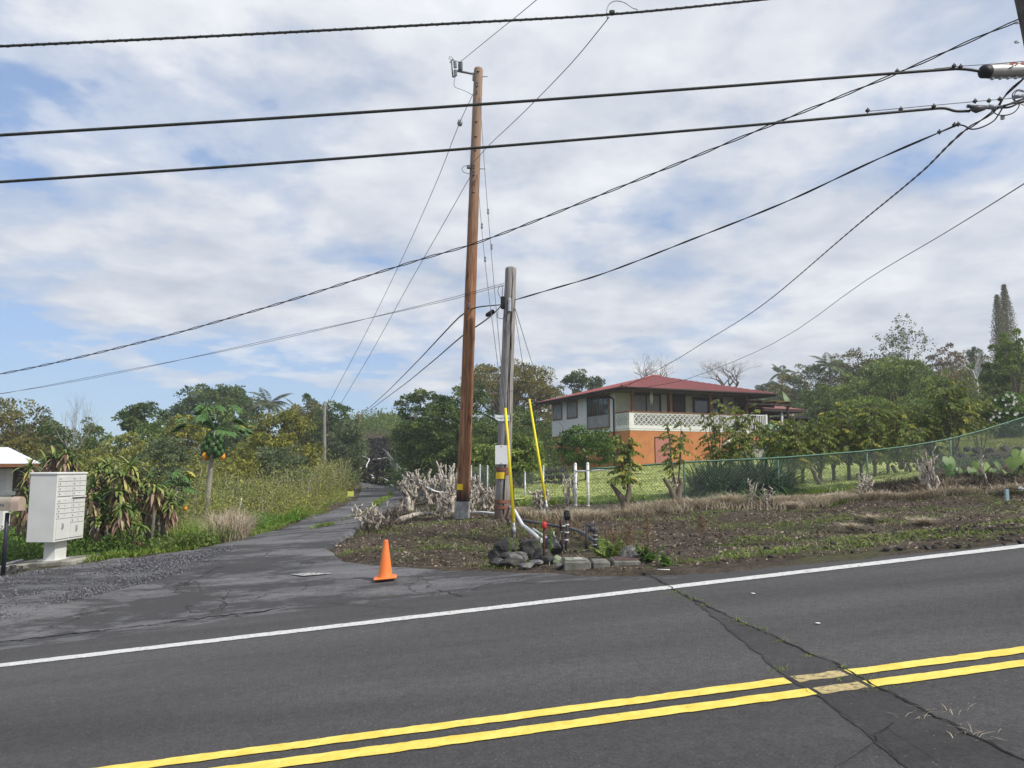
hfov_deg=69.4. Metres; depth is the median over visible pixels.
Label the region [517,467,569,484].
stone wall
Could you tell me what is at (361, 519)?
cut stump
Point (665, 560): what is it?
fern
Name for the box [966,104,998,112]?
cable joint
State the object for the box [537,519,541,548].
thin weed
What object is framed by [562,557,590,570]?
concrete block
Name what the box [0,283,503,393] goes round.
service wire
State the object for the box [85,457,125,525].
strap leaf plant
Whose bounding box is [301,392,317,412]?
leafy tree
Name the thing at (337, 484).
undergrowth
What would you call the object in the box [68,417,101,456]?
leafy tree
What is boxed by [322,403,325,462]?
utility pole
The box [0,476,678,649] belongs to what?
driveway
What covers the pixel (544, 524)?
marker stake
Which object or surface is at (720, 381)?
bare tree
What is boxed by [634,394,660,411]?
window
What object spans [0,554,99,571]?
concrete slab
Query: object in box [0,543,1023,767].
road
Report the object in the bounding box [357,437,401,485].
rubble
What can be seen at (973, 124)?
service wire
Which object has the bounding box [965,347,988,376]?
leafy tree
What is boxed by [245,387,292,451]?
palm tree
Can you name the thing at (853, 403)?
leafy tree
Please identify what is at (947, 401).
leafy tree
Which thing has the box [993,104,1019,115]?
cable loop
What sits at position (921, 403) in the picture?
leafy tree
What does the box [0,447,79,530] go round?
house
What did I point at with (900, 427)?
coffee tree
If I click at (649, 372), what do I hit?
bare tree
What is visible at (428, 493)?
cut stump
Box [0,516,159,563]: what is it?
grass
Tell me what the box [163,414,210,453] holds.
leafy tree
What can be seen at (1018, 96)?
connector
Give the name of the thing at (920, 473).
cut stump
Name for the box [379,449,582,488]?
undergrowth
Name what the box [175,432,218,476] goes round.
leafy tree
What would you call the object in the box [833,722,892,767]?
road crack
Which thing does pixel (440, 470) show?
cut stump
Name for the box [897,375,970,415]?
leafy tree
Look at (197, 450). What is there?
leafy tree
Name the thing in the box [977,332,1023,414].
leafy tree
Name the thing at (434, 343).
telephone cable
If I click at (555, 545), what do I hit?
rock
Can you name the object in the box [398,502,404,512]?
cut stump
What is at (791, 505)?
grass tussock
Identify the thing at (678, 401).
front door
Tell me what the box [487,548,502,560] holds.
rock
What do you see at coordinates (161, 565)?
gravel
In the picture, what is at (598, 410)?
window
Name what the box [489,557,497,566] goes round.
rock
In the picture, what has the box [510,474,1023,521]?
dry grass
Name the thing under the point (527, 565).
rock
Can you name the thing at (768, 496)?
cut stump
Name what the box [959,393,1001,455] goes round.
coffee tree
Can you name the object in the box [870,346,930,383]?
leafy tree
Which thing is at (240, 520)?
dry grass
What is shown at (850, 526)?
grass tussock
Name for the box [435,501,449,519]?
cut stump
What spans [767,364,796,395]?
palm tree
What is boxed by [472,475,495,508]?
cut stump
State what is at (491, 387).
leafy tree
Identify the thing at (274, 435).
undergrowth
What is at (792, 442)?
coffee tree
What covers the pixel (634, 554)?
rock
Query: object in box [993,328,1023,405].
leafy tree
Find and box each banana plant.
[774,391,802,415]
[794,394,815,415]
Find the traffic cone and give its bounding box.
[373,540,396,580]
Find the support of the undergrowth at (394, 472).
on the ground at (760, 563)
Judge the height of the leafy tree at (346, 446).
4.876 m
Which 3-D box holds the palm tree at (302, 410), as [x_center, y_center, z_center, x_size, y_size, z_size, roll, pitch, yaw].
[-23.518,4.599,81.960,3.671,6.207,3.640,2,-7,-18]
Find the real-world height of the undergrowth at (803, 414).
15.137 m
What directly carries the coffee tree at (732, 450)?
on the lawn at (854, 469)
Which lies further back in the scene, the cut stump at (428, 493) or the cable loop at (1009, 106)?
the cut stump at (428, 493)
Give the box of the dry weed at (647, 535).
[640,513,653,538]
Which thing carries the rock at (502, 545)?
on the ground at (760, 563)
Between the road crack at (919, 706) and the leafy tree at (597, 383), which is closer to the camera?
the road crack at (919, 706)
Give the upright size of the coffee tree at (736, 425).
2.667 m
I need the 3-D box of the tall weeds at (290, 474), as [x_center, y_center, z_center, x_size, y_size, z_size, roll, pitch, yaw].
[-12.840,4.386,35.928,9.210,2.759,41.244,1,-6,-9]
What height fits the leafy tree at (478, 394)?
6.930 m
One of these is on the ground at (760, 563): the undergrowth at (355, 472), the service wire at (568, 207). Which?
the undergrowth at (355, 472)
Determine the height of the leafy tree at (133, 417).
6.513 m
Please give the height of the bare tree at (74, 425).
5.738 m
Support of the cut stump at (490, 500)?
on the ground at (760, 563)
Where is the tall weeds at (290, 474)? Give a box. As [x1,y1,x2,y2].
[110,453,361,533]
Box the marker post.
[1004,488,1023,500]
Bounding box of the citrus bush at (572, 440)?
[549,423,617,479]
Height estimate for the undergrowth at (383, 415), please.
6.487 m
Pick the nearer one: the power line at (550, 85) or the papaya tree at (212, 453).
the power line at (550, 85)
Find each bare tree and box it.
[49,391,99,457]
[632,353,677,377]
[691,353,761,386]
[963,351,984,394]
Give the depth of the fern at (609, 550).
10.28 m
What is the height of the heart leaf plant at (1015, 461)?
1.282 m
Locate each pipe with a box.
[6,559,23,564]
[471,511,493,513]
[509,506,542,542]
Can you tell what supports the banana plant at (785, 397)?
on the ground at (760, 563)
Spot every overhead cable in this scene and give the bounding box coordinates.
[0,0,766,47]
[0,67,981,136]
[0,107,970,182]
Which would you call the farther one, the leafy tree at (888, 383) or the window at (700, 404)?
the leafy tree at (888, 383)
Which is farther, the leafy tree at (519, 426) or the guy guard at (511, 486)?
the leafy tree at (519, 426)
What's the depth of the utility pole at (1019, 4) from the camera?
9.63 m
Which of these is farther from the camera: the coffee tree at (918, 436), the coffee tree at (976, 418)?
the coffee tree at (976, 418)
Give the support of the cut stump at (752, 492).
on the ground at (760, 563)
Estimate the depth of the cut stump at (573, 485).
19.11 m
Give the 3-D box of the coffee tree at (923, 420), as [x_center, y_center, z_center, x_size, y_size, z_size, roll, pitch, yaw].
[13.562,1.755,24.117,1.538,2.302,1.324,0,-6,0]
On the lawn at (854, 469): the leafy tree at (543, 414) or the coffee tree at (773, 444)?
the coffee tree at (773, 444)
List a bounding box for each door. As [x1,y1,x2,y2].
[10,497,25,510]
[654,437,670,462]
[667,394,685,425]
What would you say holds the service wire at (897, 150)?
attached to the utility pole at (502, 488)
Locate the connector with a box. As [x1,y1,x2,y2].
[1012,94,1023,98]
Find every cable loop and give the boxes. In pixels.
[606,0,637,18]
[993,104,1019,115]
[997,98,1023,107]
[998,100,1023,108]
[1003,101,1023,105]
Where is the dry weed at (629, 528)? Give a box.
[621,523,638,548]
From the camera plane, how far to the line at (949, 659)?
4.56 m
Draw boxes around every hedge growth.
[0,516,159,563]
[72,528,180,554]
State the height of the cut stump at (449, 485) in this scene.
1.075 m
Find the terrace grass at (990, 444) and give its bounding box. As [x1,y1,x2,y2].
[935,433,1023,456]
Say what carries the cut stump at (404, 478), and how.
on the ground at (760, 563)
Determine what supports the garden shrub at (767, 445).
on the ground at (760, 563)
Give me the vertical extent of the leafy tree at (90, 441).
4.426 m
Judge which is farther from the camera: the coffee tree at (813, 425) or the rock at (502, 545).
the coffee tree at (813, 425)
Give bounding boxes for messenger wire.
[869,97,1023,111]
[934,61,1023,68]
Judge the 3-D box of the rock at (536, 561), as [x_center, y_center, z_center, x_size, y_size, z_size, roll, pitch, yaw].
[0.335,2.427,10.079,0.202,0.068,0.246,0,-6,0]
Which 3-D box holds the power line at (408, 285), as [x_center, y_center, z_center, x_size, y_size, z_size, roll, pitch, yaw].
[-6.940,-2.166,38.581,1.108,2.938,45.980,2,-7,-16]
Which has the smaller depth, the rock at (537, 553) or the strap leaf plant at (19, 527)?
the rock at (537, 553)
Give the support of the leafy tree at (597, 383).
on the ground at (760, 563)
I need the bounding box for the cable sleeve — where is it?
[485,309,494,316]
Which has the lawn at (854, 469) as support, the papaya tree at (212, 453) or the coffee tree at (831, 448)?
the coffee tree at (831, 448)
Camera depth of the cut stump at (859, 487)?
16.87 m
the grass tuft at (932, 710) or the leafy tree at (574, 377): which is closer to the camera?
the grass tuft at (932, 710)
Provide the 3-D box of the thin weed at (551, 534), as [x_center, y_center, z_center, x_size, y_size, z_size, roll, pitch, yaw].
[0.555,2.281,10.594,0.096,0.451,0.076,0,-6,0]
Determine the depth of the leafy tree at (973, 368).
66.36 m
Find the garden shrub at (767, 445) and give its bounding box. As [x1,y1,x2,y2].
[751,427,782,453]
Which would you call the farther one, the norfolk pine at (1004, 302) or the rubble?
the norfolk pine at (1004, 302)
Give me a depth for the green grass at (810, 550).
11.31 m
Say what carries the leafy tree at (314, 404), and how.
on the ground at (760, 563)
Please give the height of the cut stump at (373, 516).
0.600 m
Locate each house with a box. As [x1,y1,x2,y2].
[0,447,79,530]
[535,375,791,469]
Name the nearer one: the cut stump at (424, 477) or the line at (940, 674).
the line at (940, 674)
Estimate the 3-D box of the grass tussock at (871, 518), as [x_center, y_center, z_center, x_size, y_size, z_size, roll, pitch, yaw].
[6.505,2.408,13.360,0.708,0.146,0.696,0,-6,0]
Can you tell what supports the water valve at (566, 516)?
on the ground at (760, 563)
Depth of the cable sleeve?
15.52 m
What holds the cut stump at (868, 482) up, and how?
on the ground at (760, 563)
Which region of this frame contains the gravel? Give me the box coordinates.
[0,544,237,619]
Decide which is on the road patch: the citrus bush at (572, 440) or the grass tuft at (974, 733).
the grass tuft at (974, 733)
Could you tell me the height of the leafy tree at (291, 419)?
5.109 m
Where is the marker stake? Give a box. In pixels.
[542,517,546,555]
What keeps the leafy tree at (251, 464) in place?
on the ground at (760, 563)
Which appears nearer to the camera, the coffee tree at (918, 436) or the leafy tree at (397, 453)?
the coffee tree at (918, 436)
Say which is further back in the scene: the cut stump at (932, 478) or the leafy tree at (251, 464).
the leafy tree at (251, 464)
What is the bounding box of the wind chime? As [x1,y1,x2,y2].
[650,391,652,404]
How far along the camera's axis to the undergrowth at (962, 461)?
21.90 m
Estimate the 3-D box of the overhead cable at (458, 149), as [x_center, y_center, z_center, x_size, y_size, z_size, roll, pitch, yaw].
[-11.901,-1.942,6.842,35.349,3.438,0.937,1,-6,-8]
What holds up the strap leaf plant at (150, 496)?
on the ground at (760, 563)
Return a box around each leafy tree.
[0,397,66,457]
[0,434,61,464]
[14,415,72,454]
[19,420,86,460]
[62,448,105,488]
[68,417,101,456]
[71,423,127,462]
[89,430,153,474]
[110,401,171,453]
[119,418,183,470]
[137,436,195,495]
[161,421,199,460]
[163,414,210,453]
[165,383,263,446]
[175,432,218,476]
[196,401,260,466]
[218,446,262,492]
[235,424,275,463]
[243,407,329,483]
[253,444,314,493]
[279,401,339,451]
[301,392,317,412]
[305,399,361,462]
[326,419,369,475]
[388,387,450,481]
[391,421,421,466]
[408,395,479,484]
[445,380,498,449]
[456,358,560,421]
[457,442,495,487]
[472,418,513,485]
[473,404,554,458]
[486,431,546,487]
[513,375,554,448]
[535,385,566,457]
[560,368,589,393]
[585,375,605,389]
[752,380,789,400]
[767,371,812,415]
[790,363,832,415]
[800,381,853,427]
[812,347,892,398]
[828,406,862,443]
[830,356,941,408]
[839,394,900,438]
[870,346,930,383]
[888,397,950,438]
[897,361,939,403]
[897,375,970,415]
[925,342,966,377]
[926,392,986,433]
[943,368,978,388]
[946,350,988,374]
[960,361,1006,394]
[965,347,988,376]
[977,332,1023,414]
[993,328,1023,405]
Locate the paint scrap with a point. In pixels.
(303, 574)
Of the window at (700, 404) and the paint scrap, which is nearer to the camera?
the paint scrap
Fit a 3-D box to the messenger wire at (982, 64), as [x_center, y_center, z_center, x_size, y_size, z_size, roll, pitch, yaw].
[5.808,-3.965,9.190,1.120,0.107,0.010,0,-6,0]
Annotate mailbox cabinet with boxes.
[26,472,87,561]
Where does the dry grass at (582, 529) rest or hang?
on the ground at (760, 563)
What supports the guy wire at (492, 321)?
attached to the utility pole at (462, 506)
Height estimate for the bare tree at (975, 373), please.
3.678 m
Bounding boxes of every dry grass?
[183,505,276,545]
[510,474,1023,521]
[510,507,660,552]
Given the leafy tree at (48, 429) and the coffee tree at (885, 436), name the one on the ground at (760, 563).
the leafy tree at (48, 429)
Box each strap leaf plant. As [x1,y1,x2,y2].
[10,511,25,555]
[11,458,42,545]
[29,443,90,471]
[84,488,115,552]
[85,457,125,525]
[99,453,153,530]
[102,496,153,549]
[132,463,172,540]
[146,480,184,538]
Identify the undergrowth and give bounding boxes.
[15,438,372,507]
[41,442,373,495]
[84,470,265,512]
[123,413,372,468]
[325,422,373,482]
[338,406,432,429]
[340,408,421,434]
[377,426,427,491]
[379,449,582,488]
[430,420,606,470]
[741,360,1023,445]
[771,357,1023,426]
[920,451,1005,469]
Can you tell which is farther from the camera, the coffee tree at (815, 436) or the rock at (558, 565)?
the coffee tree at (815, 436)
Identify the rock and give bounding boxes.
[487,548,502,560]
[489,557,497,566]
[493,537,519,551]
[494,558,502,565]
[497,551,509,559]
[497,558,525,566]
[507,551,527,560]
[519,539,541,559]
[519,562,533,568]
[529,559,543,563]
[531,547,551,559]
[539,553,553,564]
[542,535,564,553]
[553,555,561,564]
[554,563,563,568]
[620,545,634,553]
[620,550,627,555]
[627,549,643,557]
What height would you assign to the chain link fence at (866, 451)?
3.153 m
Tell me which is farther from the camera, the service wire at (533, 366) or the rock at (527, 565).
the service wire at (533, 366)
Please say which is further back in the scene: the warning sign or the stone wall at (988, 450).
the warning sign
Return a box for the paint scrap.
[293,573,329,575]
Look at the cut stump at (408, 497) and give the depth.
19.77 m
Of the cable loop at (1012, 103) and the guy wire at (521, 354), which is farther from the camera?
the guy wire at (521, 354)
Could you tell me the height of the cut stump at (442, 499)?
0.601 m
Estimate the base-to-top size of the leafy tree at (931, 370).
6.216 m
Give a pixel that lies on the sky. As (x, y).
(91, 265)
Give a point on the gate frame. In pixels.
(575, 484)
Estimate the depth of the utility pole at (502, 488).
15.16 m
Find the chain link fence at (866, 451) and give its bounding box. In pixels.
[589,417,1023,508]
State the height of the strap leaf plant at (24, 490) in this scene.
2.039 m
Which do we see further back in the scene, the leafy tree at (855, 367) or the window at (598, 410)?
the leafy tree at (855, 367)
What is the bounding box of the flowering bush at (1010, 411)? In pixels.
[978,391,1023,438]
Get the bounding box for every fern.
[589,534,622,558]
[632,542,664,560]
[655,552,676,565]
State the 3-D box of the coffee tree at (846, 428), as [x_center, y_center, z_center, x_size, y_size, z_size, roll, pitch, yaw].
[10.179,1.808,22.564,1.392,2.512,1.560,5,-8,-36]
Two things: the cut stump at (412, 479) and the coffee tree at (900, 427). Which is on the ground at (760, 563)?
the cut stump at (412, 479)
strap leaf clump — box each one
[660,454,767,500]
[714,449,818,499]
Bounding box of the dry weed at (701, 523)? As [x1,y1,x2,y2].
[694,514,708,532]
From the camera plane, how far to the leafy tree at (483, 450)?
29.47 m
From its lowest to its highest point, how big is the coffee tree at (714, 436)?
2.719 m
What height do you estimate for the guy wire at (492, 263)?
7.233 m
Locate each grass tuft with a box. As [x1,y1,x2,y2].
[894,704,970,718]
[947,722,999,740]
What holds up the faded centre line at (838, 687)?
on the road patch
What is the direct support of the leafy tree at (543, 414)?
on the ground at (760, 563)
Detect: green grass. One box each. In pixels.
[81,496,349,561]
[151,512,242,550]
[307,491,393,529]
[338,468,1023,568]
[808,486,1023,506]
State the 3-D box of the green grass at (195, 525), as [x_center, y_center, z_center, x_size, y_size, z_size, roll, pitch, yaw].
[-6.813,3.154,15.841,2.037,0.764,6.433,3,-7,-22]
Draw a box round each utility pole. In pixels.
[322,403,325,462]
[450,58,487,519]
[494,266,515,518]
[1014,0,1023,44]
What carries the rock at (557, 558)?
on the ground at (760, 563)
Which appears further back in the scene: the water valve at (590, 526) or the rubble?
the rubble
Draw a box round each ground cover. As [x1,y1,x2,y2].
[147,523,241,551]
[242,506,313,531]
[310,482,353,510]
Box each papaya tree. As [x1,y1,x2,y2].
[157,469,196,527]
[170,403,253,519]
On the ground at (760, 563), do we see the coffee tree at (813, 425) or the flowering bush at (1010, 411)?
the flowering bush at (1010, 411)
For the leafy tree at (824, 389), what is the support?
on the ground at (760, 563)
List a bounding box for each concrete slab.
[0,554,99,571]
[590,559,609,567]
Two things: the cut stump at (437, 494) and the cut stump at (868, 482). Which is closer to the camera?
the cut stump at (868, 482)
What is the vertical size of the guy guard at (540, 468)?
2.590 m
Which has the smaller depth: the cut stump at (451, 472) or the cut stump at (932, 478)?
the cut stump at (932, 478)
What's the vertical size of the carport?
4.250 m
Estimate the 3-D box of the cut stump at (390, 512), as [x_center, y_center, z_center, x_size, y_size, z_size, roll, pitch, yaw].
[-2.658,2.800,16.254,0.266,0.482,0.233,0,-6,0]
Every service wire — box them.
[0,19,1018,373]
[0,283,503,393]
[515,126,955,299]
[515,309,607,430]
[623,79,1023,387]
[640,183,1023,388]
[960,108,1002,129]
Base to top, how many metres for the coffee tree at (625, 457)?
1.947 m
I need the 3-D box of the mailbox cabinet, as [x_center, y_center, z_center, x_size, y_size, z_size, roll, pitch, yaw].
[-7.731,2.245,12.580,0.517,1.478,0.830,0,-6,2]
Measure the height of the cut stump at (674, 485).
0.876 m
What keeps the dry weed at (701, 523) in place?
on the ground at (760, 563)
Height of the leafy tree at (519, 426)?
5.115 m
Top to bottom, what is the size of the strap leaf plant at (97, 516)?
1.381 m
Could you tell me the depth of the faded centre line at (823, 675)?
4.49 m
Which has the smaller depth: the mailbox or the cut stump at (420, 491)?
the mailbox
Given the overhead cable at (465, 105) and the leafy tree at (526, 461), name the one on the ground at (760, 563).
the leafy tree at (526, 461)
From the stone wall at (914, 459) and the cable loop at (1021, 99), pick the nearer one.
the cable loop at (1021, 99)
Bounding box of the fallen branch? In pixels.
[397,505,435,522]
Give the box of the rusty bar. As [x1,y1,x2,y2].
[559,519,561,532]
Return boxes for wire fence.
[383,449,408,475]
[416,464,573,506]
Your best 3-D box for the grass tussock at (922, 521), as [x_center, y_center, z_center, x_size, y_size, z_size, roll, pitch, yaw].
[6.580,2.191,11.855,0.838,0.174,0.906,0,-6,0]
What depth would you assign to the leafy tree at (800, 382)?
78.31 m
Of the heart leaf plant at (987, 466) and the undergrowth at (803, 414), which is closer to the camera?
the heart leaf plant at (987, 466)
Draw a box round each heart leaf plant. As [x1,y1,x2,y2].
[942,456,977,476]
[972,461,1005,476]
[1005,449,1023,478]
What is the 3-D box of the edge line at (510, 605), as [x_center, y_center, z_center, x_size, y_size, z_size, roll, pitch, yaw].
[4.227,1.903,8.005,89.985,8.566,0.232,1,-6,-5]
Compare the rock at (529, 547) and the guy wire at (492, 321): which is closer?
the rock at (529, 547)
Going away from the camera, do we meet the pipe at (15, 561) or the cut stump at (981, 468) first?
the pipe at (15, 561)
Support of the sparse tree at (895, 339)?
on the ground at (760, 563)
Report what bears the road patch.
on the road
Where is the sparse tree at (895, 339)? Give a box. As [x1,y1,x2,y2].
[870,313,940,364]
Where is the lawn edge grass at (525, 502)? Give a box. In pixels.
[517,480,901,505]
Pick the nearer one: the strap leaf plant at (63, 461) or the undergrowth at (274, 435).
the strap leaf plant at (63, 461)
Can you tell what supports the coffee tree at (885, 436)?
on the lawn at (854, 469)
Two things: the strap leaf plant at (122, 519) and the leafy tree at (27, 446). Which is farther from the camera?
the leafy tree at (27, 446)
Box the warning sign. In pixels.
[348,491,353,504]
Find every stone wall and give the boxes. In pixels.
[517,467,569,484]
[797,454,946,463]
[952,446,1022,461]
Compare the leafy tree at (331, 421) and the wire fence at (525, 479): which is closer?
the wire fence at (525, 479)
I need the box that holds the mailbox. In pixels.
[0,497,25,575]
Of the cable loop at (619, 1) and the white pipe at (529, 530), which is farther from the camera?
the white pipe at (529, 530)
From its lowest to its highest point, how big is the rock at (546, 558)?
0.199 m
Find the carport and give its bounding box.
[735,406,819,424]
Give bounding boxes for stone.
[923,544,931,548]
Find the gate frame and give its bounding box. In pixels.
[574,462,589,510]
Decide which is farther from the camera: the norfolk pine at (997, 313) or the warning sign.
the norfolk pine at (997, 313)
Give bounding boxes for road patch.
[642,572,1023,767]
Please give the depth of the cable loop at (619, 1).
9.27 m
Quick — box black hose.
[521,519,592,541]
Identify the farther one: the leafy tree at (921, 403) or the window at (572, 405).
the window at (572, 405)
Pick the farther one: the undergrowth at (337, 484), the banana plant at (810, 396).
the banana plant at (810, 396)
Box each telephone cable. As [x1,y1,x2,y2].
[360,306,500,416]
[361,304,500,414]
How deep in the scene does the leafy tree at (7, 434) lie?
45.99 m
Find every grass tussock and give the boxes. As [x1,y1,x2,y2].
[706,490,763,506]
[774,498,813,509]
[838,521,867,530]
[853,513,885,521]
[903,515,948,524]
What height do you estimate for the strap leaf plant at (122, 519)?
1.172 m
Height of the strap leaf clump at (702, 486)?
1.854 m
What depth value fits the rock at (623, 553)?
10.13 m
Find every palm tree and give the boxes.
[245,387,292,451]
[285,398,312,444]
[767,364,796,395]
[807,352,848,399]
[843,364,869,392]
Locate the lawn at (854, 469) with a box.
[514,460,939,502]
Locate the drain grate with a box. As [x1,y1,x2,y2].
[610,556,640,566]
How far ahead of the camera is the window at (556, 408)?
50.28 m
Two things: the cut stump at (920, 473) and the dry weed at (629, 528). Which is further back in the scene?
the cut stump at (920, 473)
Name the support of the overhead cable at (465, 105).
attached to the splice case
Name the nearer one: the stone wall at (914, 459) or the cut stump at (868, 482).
the cut stump at (868, 482)
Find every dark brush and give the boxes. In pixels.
[348,504,420,533]
[847,469,1023,492]
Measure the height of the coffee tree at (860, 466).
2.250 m
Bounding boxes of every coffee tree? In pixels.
[606,434,643,508]
[656,421,695,501]
[695,399,734,466]
[712,429,750,489]
[725,402,769,460]
[753,419,787,467]
[770,417,816,485]
[787,424,826,483]
[792,410,842,484]
[816,411,854,479]
[822,402,870,479]
[841,417,883,474]
[847,403,896,476]
[867,410,902,473]
[876,403,924,472]
[899,427,931,471]
[902,405,953,465]
[920,380,988,464]
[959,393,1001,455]
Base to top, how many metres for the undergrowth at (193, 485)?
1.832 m
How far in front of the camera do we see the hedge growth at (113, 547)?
13.78 m
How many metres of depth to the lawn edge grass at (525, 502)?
19.28 m
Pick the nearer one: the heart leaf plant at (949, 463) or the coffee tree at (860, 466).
the heart leaf plant at (949, 463)
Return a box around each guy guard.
[504,408,515,540]
[528,399,548,516]
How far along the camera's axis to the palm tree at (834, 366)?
70.47 m
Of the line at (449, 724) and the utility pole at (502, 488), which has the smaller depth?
the line at (449, 724)
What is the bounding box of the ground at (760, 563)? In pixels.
[0,395,1023,576]
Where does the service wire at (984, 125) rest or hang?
attached to the cable joint
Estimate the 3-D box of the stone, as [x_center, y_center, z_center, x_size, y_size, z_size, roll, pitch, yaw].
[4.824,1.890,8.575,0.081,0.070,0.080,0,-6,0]
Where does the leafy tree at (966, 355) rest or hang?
on the ground at (760, 563)
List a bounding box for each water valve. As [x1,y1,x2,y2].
[561,510,569,550]
[584,522,598,549]
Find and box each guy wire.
[477,176,507,444]
[480,106,505,407]
[514,309,529,398]
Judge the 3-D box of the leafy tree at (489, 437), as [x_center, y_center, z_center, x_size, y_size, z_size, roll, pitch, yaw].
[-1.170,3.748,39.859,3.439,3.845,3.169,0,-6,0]
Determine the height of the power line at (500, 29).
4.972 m
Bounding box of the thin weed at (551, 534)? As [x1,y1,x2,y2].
[548,528,553,552]
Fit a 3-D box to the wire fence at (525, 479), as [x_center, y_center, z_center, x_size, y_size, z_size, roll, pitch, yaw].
[-2.440,4.438,30.265,0.804,2.275,25.798,2,-7,-16]
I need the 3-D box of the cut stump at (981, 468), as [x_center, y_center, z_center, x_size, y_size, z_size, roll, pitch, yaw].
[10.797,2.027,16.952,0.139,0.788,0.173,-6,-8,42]
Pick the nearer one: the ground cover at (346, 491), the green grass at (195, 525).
the green grass at (195, 525)
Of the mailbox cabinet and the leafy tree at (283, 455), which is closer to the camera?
the mailbox cabinet
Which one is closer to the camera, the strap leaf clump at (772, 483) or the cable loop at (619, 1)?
the cable loop at (619, 1)
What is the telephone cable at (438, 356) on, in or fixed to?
attached to the utility pole at (324, 424)
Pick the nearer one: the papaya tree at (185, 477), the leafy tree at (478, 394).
the papaya tree at (185, 477)
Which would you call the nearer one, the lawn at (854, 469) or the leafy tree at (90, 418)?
the lawn at (854, 469)
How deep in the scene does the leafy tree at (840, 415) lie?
43.94 m
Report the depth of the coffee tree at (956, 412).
23.86 m
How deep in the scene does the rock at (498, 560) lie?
10.18 m
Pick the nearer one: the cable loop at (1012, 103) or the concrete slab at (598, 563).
the cable loop at (1012, 103)
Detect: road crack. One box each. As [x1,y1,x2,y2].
[0,607,284,641]
[644,572,1023,759]
[649,575,904,767]
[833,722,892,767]
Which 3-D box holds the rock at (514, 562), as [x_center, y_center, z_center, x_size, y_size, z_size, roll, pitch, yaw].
[-0.010,2.445,10.153,0.391,0.123,0.260,4,-8,-34]
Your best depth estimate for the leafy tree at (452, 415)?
40.43 m
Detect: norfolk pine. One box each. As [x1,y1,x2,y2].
[988,294,1009,362]
[994,284,1020,365]
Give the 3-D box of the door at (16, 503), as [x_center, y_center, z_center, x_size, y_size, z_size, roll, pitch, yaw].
[-7.462,1.807,11.169,0.120,0.210,0.180,0,-6,0]
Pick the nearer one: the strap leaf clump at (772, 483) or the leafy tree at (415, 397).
the strap leaf clump at (772, 483)
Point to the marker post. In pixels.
(1006, 491)
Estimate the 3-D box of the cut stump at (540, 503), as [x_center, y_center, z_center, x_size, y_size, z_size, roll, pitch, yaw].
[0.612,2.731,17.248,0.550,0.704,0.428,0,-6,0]
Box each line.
[0,544,1023,666]
[97,678,791,767]
[213,688,816,767]
[330,95,472,400]
[340,179,468,404]
[463,0,536,59]
[471,16,609,164]
[790,670,847,681]
[814,681,866,693]
[845,646,1023,674]
[864,659,1023,686]
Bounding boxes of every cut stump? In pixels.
[351,504,376,529]
[364,502,384,529]
[386,502,396,515]
[396,474,408,489]
[397,474,418,511]
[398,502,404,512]
[406,469,423,495]
[412,472,432,500]
[414,469,431,493]
[423,477,433,504]
[432,475,441,502]
[435,461,454,488]
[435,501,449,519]
[436,490,451,513]
[438,471,456,513]
[442,464,456,494]
[470,474,479,508]
[470,490,480,511]
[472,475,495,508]
[483,491,494,510]
[527,488,549,512]
[558,472,575,509]
[569,472,579,501]
[668,472,677,490]
[747,478,759,503]
[761,484,774,507]
[856,472,873,492]
[856,477,869,494]
[912,456,930,486]
[918,445,940,493]
[979,455,986,482]
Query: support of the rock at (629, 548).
on the ground at (760, 563)
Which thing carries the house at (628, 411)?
on the ground at (760, 563)
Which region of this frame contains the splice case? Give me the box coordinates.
[977,62,1023,79]
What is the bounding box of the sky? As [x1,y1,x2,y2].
[0,0,1023,458]
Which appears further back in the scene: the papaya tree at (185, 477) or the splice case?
the papaya tree at (185, 477)
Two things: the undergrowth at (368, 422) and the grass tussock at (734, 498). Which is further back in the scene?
the undergrowth at (368, 422)
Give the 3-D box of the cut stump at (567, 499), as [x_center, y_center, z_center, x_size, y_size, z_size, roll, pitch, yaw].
[1.307,2.603,17.550,0.339,1.042,0.335,6,-8,-42]
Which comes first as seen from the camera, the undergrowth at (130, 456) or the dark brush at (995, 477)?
the dark brush at (995, 477)
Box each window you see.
[552,403,561,420]
[567,399,577,418]
[586,394,609,429]
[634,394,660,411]
[692,397,722,413]
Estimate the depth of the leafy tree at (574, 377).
80.43 m
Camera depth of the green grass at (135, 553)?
13.05 m
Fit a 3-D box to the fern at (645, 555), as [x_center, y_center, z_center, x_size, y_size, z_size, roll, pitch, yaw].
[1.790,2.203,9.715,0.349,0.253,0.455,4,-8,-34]

